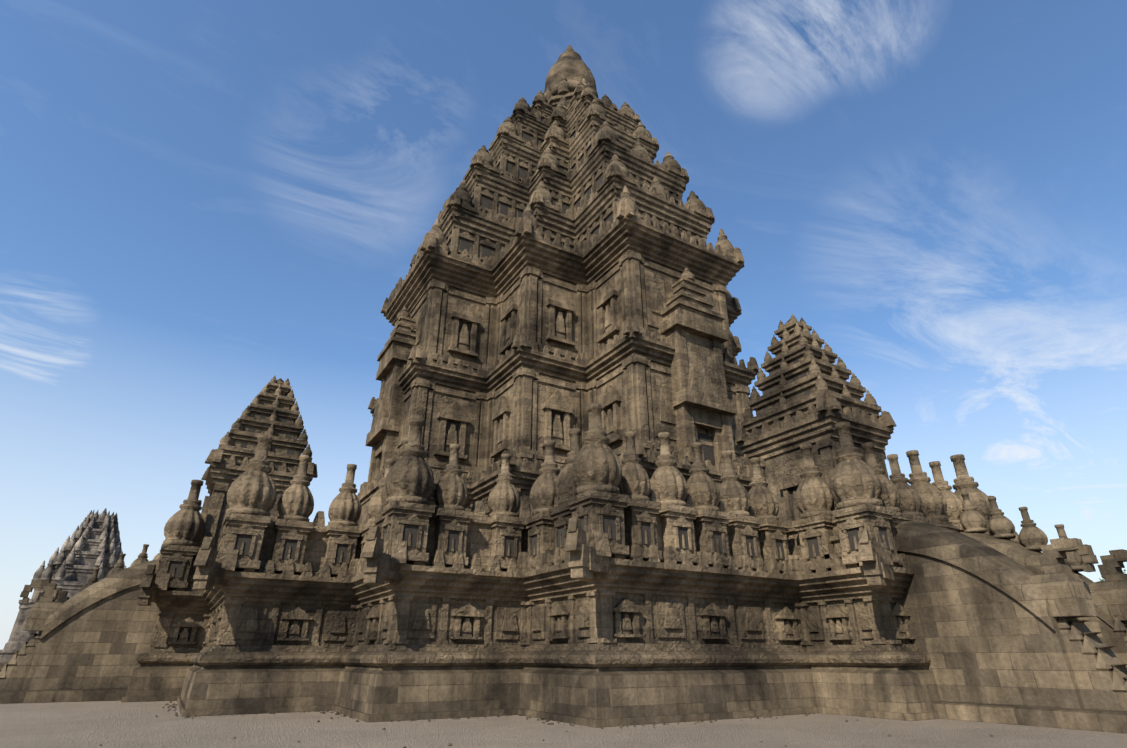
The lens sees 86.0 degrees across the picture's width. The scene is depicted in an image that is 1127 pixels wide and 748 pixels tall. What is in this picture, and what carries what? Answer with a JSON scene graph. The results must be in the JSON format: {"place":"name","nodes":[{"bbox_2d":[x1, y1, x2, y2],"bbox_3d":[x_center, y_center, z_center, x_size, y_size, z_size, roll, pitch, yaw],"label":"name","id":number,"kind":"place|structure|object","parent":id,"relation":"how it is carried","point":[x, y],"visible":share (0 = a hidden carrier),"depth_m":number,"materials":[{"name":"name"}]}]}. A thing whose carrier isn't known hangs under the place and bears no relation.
{"place":"outdoors","nodes":[
{"label":"outdoors","id":0,"kind":"place"},
{"bbox_2d":[0,508,125,662],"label":"distant temple","id":1,"kind":"structure","parent":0,"point":[90,546],"depth_m":80.14,"materials":[{"name":"grey stone"}]},
{"bbox_2d":[0,701,1126,747],"bbox_3d":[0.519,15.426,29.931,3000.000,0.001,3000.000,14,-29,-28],"label":"ground","id":2,"kind":"structure","parent":0,"point":[106,724],"depth_m":11.25,"materials":[{"name":"beige sand"}]},
{"bbox_2d":[121,664,941,727],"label":"base plinth","id":3,"kind":"structure","parent":2,"relation":"on","point":[601,697],"depth_m":14.26,"materials":[{"name":"brown stone"}]},
{"bbox_2d":[137,558,930,667],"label":"temple platform","id":4,"kind":"structure","parent":3,"relation":"on","point":[412,618],"depth_m":15.29,"materials":[{"name":"stone"}]},
{"bbox_2d":[136,517,894,605],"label":"temple makara spouts","id":5,"kind":"object","parent":4,"relation":"attached to","point":[586,561],"visible":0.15,"depth_m":14.02,"materials":[{"name":"brown stone"}]},
{"bbox_2d":[167,314,899,590],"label":"towers","id":6,"kind":"structure","parent":4,"relation":"on","point":[774,446],"depth_m":21.27,"materials":[{"name":"brown stone"}]},
{"bbox_2d":[356,185,758,526],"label":"temple body","id":7,"kind":"structure","parent":4,"relation":"on","point":[652,352],"depth_m":28.36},
{"bbox_2d":[167,117,901,641],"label":"niches","id":8,"kind":"object","parent":7,"relation":"in","point":[607,519],"visible":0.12,"depth_m":16.76,"materials":[{"name":"brown stone"}]},
{"bbox_2d":[410,45,714,267],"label":"temple roof","id":9,"kind":"structure","parent":7,"relation":"on","point":[622,142],"depth_m":35.51,"materials":[{"name":"brown stone"}]},
{"bbox_2d":[155,403,1019,591],"bbox_3d":[0.909,10.788,32.364,38.289,3.865,39.204,14,-29,-28],"label":"balustrade","id":10,"kind":"object","parent":4,"relation":"on","point":[594,481],"visible":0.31,"depth_m":16.30,"materials":[{"name":"brown stone"}]},
{"bbox_2d":[99,701,993,747],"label":"ground pebbles","id":11,"kind":"object","parent":2,"relation":"on","point":[450,744],"visible":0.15,"depth_m":13.69,"materials":[{"name":"stone"}]},
{"bbox_2d":[0,493,1126,733],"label":"staircase side walls","id":12,"kind":"structure","parent":2,"relation":"on","point":[1030,629],"depth_m":14.23,"materials":[{"name":"brown stone"}]},
{"bbox_2d":[0,0,1126,649],"label":"sky","id":13,"kind":"structure","parent":0,"point":[203,202],"materials":[{"name":"blue"}]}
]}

